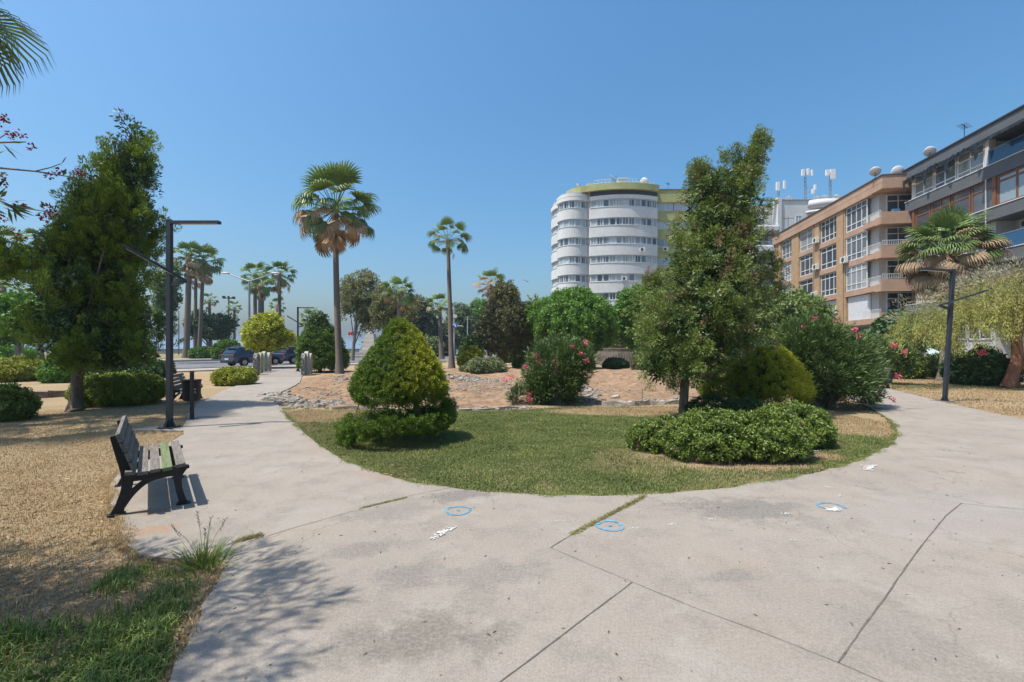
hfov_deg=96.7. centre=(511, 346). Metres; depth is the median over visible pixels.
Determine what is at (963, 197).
window
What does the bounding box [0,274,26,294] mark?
fan palm
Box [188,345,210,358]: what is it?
seafront hedge
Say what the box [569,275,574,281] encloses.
window
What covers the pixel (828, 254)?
window
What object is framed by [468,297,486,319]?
park tree
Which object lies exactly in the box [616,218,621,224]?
window
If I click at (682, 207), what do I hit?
window
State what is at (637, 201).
window
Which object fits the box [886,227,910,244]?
balcony door
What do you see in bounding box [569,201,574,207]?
window
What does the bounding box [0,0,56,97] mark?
fan palm
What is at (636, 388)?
rubble
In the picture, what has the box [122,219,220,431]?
lamp post
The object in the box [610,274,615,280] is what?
window
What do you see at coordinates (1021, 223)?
balcony door
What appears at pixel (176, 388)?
park bench
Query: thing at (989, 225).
window
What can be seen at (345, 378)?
rubble
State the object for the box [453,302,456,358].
banner post
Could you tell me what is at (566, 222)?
window
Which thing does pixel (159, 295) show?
young tree
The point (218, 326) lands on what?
round tree
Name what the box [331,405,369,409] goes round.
edging stone
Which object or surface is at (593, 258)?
window
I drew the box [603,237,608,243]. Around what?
window
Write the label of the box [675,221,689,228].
window
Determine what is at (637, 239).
window
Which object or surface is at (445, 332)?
park tree
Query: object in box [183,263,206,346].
fan palm
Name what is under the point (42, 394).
edging stone
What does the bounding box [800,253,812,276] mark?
window
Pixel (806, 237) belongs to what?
window
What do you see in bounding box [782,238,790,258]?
window
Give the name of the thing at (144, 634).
verge grass
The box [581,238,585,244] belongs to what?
window
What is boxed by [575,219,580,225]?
window
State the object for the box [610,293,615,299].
window
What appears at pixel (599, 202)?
window
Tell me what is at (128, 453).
park bench
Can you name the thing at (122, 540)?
verge fringe
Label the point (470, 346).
green cone shrub
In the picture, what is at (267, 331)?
yellow tree
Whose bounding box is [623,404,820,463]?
front hedge
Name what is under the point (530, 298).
park tree
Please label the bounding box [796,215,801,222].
window
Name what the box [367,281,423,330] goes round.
ash tree
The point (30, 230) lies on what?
fan palm
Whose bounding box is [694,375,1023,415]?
dry park grass
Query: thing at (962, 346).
bush
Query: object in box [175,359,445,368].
kerb
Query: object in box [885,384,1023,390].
park grass
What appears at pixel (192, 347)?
sea
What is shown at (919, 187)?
window
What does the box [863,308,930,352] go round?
fig tree
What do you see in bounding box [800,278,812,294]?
window
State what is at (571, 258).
window
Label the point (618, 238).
window
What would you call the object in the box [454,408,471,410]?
edging stone
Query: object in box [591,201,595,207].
window
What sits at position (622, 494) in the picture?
dry fringe
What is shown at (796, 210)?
white block
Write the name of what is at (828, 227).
window
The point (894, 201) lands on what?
window
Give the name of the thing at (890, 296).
window
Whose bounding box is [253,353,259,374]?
rounded stone slab
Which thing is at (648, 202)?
window
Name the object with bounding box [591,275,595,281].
window
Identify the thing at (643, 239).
window
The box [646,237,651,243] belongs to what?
window
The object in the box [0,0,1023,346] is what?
sky
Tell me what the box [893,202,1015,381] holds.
fan palm
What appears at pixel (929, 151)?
satellite dish
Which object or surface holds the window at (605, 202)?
in the round building
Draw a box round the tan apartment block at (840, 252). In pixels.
[772,173,915,347]
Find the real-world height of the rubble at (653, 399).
0.163 m
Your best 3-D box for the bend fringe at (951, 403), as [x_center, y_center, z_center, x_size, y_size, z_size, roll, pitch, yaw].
[13.214,1.646,14.281,0.576,0.098,11.468,0,0,21]
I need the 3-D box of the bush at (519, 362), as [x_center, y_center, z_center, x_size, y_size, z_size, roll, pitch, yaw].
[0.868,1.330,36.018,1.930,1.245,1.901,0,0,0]
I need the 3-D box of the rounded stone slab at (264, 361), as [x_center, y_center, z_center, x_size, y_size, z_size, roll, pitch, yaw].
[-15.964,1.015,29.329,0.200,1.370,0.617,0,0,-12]
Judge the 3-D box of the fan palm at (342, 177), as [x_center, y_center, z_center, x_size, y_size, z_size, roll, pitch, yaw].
[-9.801,-4.205,25.389,4.982,11.813,4.839,0,0,0]
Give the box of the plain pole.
[178,311,178,354]
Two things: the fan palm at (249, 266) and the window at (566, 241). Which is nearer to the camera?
the fan palm at (249, 266)
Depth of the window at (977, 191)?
31.65 m
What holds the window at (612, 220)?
in the round building
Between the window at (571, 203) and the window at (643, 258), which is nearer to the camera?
the window at (643, 258)
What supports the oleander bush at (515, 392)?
on the ground at (604, 380)
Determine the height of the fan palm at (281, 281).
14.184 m
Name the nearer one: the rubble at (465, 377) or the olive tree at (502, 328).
the rubble at (465, 377)
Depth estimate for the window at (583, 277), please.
74.10 m
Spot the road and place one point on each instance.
(190, 364)
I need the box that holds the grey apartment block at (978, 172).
[902,104,1023,357]
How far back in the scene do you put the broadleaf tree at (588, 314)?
31.91 m
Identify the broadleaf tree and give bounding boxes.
[522,285,619,367]
[613,283,666,353]
[741,283,838,344]
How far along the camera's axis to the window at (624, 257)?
72.82 m
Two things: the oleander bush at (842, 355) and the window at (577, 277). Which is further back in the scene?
the window at (577, 277)
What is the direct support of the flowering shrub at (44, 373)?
on the ground at (604, 380)
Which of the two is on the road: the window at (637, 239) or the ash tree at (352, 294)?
the ash tree at (352, 294)
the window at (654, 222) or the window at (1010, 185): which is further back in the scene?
the window at (654, 222)
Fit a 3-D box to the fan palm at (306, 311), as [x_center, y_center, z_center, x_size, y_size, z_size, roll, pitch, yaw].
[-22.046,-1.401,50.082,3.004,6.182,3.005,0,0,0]
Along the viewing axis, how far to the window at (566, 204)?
74.22 m
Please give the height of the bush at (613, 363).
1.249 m
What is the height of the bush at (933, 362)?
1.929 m
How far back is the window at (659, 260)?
75.12 m
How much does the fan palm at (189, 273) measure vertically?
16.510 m
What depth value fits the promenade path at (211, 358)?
56.13 m
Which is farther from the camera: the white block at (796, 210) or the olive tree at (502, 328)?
the white block at (796, 210)
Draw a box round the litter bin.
[180,371,201,419]
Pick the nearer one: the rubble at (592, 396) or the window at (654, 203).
the rubble at (592, 396)
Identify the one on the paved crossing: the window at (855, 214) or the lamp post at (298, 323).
the lamp post at (298, 323)
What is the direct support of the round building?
on the ground at (604, 380)
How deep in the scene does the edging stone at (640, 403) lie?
12.89 m
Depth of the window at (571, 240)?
73.83 m
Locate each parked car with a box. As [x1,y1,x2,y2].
[220,346,283,365]
[272,346,296,363]
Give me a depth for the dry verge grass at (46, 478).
4.71 m
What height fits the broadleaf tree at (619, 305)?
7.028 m
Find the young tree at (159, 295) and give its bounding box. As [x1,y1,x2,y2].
[149,258,183,330]
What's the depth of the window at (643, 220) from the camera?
73.20 m
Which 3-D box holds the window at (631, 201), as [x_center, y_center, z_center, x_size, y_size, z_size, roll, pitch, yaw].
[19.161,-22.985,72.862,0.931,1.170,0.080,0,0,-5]
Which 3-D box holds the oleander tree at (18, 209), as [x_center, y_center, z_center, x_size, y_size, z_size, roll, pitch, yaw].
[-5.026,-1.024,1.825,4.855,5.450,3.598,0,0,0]
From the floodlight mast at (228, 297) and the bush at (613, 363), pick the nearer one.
the bush at (613, 363)
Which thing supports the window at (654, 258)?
in the round building
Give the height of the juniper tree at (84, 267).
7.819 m
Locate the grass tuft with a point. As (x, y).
(201, 561)
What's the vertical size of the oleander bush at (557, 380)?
2.359 m
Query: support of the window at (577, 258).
in the round building
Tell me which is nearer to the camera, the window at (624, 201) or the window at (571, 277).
the window at (624, 201)
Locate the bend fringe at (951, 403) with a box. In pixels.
[879,386,1021,418]
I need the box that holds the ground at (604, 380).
[0,352,1023,681]
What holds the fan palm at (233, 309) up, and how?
on the ground at (604, 380)
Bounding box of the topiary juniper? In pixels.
[333,316,458,447]
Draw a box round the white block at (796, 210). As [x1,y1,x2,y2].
[746,197,836,346]
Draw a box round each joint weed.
[231,531,264,542]
[362,497,407,507]
[569,494,646,535]
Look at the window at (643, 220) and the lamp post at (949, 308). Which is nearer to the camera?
the lamp post at (949, 308)
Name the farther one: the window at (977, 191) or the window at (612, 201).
the window at (612, 201)
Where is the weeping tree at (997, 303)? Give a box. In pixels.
[882,253,1023,388]
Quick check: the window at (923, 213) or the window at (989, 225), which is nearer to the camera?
the window at (989, 225)
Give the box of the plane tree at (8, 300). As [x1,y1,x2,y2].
[0,287,43,356]
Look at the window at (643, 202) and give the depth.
73.20 m
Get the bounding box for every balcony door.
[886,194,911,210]
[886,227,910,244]
[886,259,906,278]
[1019,220,1023,243]
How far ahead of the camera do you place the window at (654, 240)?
73.86 m
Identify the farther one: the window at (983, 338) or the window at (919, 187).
the window at (919, 187)
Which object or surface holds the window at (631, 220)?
in the round building
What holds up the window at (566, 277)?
in the round building
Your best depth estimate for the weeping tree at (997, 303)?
17.97 m
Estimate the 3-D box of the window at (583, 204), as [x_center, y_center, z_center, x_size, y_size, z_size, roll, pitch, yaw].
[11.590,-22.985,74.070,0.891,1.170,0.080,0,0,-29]
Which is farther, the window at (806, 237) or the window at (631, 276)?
the window at (631, 276)
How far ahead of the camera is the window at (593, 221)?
73.84 m
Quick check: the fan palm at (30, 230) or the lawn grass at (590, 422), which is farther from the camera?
the fan palm at (30, 230)
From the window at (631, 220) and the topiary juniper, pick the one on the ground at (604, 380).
the topiary juniper
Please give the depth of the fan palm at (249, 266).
61.72 m
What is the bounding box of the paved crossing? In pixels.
[259,367,302,375]
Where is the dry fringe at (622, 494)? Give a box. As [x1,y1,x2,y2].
[286,414,896,495]
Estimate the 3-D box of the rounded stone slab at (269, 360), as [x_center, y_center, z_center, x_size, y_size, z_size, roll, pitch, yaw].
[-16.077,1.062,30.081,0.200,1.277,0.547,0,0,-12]
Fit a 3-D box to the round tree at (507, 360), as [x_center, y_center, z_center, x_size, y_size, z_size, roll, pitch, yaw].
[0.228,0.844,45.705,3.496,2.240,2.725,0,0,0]
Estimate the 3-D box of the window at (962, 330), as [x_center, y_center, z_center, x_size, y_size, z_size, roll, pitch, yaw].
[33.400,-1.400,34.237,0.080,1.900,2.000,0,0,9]
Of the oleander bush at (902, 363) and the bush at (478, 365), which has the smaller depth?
the oleander bush at (902, 363)
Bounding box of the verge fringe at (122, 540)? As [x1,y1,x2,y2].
[97,434,233,668]
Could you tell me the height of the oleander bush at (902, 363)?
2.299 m
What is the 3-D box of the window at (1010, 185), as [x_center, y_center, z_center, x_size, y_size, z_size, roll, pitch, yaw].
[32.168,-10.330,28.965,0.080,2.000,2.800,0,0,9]
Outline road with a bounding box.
[30,354,496,370]
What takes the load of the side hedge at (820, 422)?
on the ground at (604, 380)
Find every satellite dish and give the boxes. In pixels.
[869,167,880,177]
[891,166,903,173]
[923,146,935,156]
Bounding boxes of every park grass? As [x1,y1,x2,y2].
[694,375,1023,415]
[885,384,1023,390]
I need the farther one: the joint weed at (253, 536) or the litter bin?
the litter bin
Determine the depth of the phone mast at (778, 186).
69.08 m
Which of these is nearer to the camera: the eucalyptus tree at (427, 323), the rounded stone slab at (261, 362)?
the rounded stone slab at (261, 362)
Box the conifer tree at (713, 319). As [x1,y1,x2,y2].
[620,123,792,417]
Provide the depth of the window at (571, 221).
73.81 m
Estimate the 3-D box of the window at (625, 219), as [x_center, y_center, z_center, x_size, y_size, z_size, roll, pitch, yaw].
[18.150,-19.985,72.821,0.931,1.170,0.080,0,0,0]
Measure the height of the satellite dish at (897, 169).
1.236 m
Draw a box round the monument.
[355,330,379,354]
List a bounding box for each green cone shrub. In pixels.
[294,309,351,371]
[456,333,485,366]
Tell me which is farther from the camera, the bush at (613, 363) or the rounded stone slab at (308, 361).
the bush at (613, 363)
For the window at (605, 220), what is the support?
in the round building
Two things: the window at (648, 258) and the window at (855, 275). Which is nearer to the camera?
the window at (855, 275)
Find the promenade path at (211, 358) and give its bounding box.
[157,353,457,360]
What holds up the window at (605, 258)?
in the round building
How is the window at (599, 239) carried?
in the round building
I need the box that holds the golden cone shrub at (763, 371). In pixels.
[696,337,816,404]
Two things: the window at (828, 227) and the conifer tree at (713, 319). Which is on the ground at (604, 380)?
the conifer tree at (713, 319)
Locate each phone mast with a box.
[776,181,785,196]
[801,168,816,198]
[825,169,835,196]
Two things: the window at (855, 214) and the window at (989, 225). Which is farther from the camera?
the window at (855, 214)
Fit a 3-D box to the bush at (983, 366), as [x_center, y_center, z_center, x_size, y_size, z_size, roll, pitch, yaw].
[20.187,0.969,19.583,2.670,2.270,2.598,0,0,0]
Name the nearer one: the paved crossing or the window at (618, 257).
the paved crossing
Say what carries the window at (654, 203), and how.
in the round building
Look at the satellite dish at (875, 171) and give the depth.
39.58 m
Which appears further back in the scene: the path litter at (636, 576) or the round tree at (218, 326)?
the round tree at (218, 326)
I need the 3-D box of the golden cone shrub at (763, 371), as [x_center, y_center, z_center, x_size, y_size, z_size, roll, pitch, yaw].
[6.313,0.721,11.912,2.930,1.938,2.794,0,0,0]
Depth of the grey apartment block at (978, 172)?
31.38 m
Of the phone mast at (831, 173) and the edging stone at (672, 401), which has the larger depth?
the phone mast at (831, 173)
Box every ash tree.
[339,268,380,360]
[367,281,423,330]
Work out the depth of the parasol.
30.09 m
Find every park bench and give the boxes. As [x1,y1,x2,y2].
[107,415,190,517]
[173,373,202,402]
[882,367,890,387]
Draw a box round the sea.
[29,347,486,352]
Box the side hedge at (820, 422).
[757,399,839,448]
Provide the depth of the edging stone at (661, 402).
13.05 m
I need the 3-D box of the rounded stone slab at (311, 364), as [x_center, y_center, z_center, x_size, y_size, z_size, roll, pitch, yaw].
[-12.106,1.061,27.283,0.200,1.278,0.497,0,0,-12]
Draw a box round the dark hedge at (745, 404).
[683,393,771,413]
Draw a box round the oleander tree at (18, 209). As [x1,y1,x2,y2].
[0,113,85,241]
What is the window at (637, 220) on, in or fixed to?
in the round building
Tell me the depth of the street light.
46.92 m
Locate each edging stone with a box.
[34,391,47,397]
[47,390,66,397]
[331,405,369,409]
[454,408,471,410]
[473,406,524,410]
[601,401,632,405]
[632,400,648,405]
[649,400,665,404]
[665,400,678,404]
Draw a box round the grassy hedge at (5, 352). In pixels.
[0,344,41,359]
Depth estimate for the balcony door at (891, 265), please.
40.10 m
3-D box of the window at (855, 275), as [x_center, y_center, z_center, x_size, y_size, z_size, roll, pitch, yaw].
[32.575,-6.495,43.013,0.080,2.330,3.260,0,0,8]
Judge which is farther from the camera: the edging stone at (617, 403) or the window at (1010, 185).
the window at (1010, 185)
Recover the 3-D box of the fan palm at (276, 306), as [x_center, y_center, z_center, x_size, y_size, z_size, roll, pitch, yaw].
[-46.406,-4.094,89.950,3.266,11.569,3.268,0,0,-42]
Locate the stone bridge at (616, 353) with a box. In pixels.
[593,348,632,364]
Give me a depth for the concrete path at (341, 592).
3.39 m
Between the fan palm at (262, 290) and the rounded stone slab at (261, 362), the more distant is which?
the fan palm at (262, 290)
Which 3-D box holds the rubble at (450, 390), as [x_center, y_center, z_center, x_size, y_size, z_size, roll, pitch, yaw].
[-3.351,1.564,19.056,11.642,0.291,14.624,0,0,0]
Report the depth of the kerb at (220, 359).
50.17 m
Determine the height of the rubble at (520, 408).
0.112 m
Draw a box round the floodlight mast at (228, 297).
[222,296,235,335]
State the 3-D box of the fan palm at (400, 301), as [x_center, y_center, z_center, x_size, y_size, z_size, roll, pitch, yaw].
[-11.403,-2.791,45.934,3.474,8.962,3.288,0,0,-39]
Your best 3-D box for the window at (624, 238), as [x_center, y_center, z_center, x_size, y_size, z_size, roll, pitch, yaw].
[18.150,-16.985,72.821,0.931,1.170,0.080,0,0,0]
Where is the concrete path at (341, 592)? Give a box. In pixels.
[109,376,1023,681]
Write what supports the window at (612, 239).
in the round building
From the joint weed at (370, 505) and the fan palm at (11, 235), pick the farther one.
the fan palm at (11, 235)
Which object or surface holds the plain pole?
on the ground at (604, 380)
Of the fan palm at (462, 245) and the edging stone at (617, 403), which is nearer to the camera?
the edging stone at (617, 403)
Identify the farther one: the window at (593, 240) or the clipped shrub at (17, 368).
the window at (593, 240)
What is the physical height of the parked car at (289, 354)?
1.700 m
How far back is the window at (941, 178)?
34.70 m
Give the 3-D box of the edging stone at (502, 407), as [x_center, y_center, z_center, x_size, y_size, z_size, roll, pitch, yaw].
[-0.315,1.641,12.094,1.446,0.105,0.160,0,0,-20]
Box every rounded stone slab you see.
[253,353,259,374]
[259,353,263,373]
[262,351,266,371]
[267,353,271,370]
[301,353,306,375]
[304,351,309,374]
[309,353,312,373]
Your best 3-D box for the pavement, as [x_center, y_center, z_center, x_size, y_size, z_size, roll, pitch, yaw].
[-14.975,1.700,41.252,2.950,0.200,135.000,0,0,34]
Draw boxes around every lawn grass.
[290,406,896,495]
[291,404,893,495]
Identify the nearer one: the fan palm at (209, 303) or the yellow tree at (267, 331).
the yellow tree at (267, 331)
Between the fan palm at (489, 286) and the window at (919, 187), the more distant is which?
the fan palm at (489, 286)
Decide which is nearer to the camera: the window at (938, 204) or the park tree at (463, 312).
the window at (938, 204)
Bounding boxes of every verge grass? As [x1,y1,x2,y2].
[0,408,458,681]
[0,558,213,681]
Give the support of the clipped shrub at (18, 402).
on the ground at (604, 380)
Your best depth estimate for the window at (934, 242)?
37.08 m
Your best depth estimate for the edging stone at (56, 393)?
14.95 m
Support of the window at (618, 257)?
in the round building
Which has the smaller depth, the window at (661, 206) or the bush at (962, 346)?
the bush at (962, 346)
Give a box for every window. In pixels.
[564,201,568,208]
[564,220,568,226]
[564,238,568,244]
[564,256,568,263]
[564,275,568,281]
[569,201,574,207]
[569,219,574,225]
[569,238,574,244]
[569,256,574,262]
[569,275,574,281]
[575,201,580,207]
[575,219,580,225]
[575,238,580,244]
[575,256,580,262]
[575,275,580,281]
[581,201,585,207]
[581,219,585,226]
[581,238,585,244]
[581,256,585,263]
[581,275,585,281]
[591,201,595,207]
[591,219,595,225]
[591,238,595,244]
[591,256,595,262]
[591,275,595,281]
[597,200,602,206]
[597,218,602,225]
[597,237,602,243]
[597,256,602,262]
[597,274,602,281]
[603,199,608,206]
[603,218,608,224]
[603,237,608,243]
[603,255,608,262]
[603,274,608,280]
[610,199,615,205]
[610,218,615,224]
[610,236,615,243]
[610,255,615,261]
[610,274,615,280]
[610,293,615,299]
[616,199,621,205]
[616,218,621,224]
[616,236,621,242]
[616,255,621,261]
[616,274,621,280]
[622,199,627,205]
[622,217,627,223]
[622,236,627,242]
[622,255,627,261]
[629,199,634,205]
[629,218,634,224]
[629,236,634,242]
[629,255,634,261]
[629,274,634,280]
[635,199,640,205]
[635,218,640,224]
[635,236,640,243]
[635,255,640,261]
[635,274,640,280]
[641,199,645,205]
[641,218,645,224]
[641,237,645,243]
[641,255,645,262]
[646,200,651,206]
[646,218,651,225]
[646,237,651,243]
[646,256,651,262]
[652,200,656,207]
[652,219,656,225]
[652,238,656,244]
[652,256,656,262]
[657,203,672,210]
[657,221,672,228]
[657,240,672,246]
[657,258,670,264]
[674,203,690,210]
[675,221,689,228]
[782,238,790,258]
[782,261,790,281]
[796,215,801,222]
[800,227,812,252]
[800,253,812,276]
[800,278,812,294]
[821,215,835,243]
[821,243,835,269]
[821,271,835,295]
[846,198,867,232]
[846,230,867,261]
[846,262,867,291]
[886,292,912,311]
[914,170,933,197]
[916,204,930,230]
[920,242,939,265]
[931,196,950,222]
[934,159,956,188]
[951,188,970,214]
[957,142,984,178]
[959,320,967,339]
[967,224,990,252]
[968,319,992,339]
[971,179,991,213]
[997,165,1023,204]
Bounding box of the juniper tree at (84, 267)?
[0,107,185,411]
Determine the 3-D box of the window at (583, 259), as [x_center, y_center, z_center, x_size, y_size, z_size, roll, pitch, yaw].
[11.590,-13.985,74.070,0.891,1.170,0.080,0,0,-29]
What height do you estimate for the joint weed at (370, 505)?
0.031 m
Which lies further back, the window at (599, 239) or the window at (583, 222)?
the window at (583, 222)
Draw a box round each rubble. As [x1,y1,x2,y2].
[256,390,342,408]
[292,375,511,409]
[328,374,350,384]
[445,373,516,381]
[457,405,537,410]
[558,385,619,404]
[590,372,721,398]
[597,397,678,405]
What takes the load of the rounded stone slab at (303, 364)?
on the ground at (604, 380)
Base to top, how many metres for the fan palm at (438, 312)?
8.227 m
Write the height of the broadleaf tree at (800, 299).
5.490 m
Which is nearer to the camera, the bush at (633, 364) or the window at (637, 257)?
the bush at (633, 364)
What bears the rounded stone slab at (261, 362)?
on the ground at (604, 380)
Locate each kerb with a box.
[173,354,457,361]
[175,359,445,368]
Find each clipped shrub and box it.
[0,355,43,382]
[0,382,42,421]
[64,370,165,406]
[209,365,259,385]
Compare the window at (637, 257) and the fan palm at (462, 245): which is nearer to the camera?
the fan palm at (462, 245)
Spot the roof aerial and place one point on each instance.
(964, 127)
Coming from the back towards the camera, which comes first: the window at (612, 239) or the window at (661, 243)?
the window at (661, 243)
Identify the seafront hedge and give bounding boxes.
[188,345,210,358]
[209,338,240,359]
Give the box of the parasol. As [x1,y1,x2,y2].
[926,348,938,354]
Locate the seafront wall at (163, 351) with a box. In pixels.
[144,349,361,353]
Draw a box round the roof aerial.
[957,123,971,136]
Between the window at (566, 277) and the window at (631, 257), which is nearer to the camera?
the window at (631, 257)
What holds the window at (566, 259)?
in the round building
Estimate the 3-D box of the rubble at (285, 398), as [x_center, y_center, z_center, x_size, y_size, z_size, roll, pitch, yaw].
[-7.235,1.654,14.445,1.881,0.211,5.744,0,0,-45]
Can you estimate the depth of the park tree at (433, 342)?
68.53 m
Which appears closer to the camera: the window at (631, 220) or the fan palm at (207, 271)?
the fan palm at (207, 271)
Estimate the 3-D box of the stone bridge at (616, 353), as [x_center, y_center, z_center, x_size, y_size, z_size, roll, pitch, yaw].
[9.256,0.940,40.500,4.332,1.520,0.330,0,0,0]
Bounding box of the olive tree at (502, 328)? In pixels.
[473,277,534,361]
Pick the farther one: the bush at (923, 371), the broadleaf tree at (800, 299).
the broadleaf tree at (800, 299)
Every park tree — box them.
[413,334,445,356]
[436,322,459,355]
[444,302,480,351]
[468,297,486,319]
[525,293,541,354]
[604,333,625,347]
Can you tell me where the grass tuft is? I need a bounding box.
[163,511,247,578]
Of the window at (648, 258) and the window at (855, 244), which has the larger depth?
the window at (648, 258)
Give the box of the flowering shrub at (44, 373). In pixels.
[33,358,85,383]
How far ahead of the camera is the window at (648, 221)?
73.45 m
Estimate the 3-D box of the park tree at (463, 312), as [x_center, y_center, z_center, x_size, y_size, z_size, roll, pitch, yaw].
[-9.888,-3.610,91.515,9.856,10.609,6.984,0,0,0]
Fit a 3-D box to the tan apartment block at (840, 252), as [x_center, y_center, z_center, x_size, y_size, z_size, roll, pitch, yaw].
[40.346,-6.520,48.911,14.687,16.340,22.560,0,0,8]
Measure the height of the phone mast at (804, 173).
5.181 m
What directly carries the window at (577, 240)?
in the round building
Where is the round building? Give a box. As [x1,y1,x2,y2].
[551,178,711,355]
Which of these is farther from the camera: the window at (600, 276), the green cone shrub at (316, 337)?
the window at (600, 276)
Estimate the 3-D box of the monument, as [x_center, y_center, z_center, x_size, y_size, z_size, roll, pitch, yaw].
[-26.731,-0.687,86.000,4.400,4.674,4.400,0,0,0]
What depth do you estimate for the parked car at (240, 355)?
36.98 m
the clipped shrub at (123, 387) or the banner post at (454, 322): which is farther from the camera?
the banner post at (454, 322)
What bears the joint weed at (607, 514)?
on the concrete path at (341, 592)
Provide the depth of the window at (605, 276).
73.18 m
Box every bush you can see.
[85,358,176,376]
[459,356,507,373]
[501,329,602,404]
[505,378,527,403]
[511,356,533,367]
[601,356,629,369]
[630,350,659,369]
[766,306,907,409]
[868,334,922,384]
[887,343,930,378]
[922,331,967,352]
[922,353,938,377]
[936,343,1023,386]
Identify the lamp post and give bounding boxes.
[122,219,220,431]
[287,307,314,370]
[917,268,988,402]
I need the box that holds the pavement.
[86,357,530,374]
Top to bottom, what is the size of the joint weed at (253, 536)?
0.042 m
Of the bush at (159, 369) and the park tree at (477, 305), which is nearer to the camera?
the bush at (159, 369)
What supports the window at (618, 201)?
in the round building
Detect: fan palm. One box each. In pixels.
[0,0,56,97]
[0,226,26,291]
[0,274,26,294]
[23,227,44,358]
[173,240,208,357]
[181,243,226,345]
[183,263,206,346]
[204,292,219,346]
[226,300,242,339]
[240,261,271,314]
[244,272,275,314]
[263,260,297,316]
[269,296,285,316]
[291,159,382,373]
[299,305,319,326]
[380,276,414,332]
[426,292,454,358]
[427,215,472,368]
[471,267,505,357]
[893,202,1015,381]
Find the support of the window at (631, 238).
in the round building
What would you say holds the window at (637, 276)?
in the round building
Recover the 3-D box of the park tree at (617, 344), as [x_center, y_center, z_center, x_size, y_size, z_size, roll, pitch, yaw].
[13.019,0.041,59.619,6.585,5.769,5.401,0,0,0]
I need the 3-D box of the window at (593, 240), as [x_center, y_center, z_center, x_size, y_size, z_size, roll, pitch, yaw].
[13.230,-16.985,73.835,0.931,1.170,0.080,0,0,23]
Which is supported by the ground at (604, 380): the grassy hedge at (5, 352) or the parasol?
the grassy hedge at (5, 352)
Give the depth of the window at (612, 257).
72.95 m
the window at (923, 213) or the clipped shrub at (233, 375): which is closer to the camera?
the clipped shrub at (233, 375)
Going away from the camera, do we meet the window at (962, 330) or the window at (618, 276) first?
the window at (962, 330)
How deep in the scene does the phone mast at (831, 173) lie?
69.08 m
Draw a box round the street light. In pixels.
[222,272,278,320]
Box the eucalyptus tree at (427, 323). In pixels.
[403,293,438,336]
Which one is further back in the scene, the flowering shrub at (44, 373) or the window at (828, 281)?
the window at (828, 281)
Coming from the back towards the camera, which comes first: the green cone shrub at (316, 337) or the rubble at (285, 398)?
the green cone shrub at (316, 337)
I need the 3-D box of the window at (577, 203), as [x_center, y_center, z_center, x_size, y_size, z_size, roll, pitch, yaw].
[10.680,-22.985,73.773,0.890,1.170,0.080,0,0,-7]
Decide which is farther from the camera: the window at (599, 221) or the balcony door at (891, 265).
the window at (599, 221)
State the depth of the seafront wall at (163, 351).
103.24 m
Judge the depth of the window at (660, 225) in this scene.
75.12 m
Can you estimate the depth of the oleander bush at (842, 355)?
11.84 m
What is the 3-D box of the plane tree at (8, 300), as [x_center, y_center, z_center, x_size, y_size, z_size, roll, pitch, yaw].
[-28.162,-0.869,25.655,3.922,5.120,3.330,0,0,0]
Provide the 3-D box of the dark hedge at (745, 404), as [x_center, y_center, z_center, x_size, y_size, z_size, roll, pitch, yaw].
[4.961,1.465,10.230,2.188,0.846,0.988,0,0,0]
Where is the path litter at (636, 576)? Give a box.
[162,446,1018,678]
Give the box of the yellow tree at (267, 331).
[239,308,296,353]
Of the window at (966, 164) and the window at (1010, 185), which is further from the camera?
the window at (966, 164)
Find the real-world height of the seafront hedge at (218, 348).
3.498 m
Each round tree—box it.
[181,307,239,346]
[498,351,527,362]

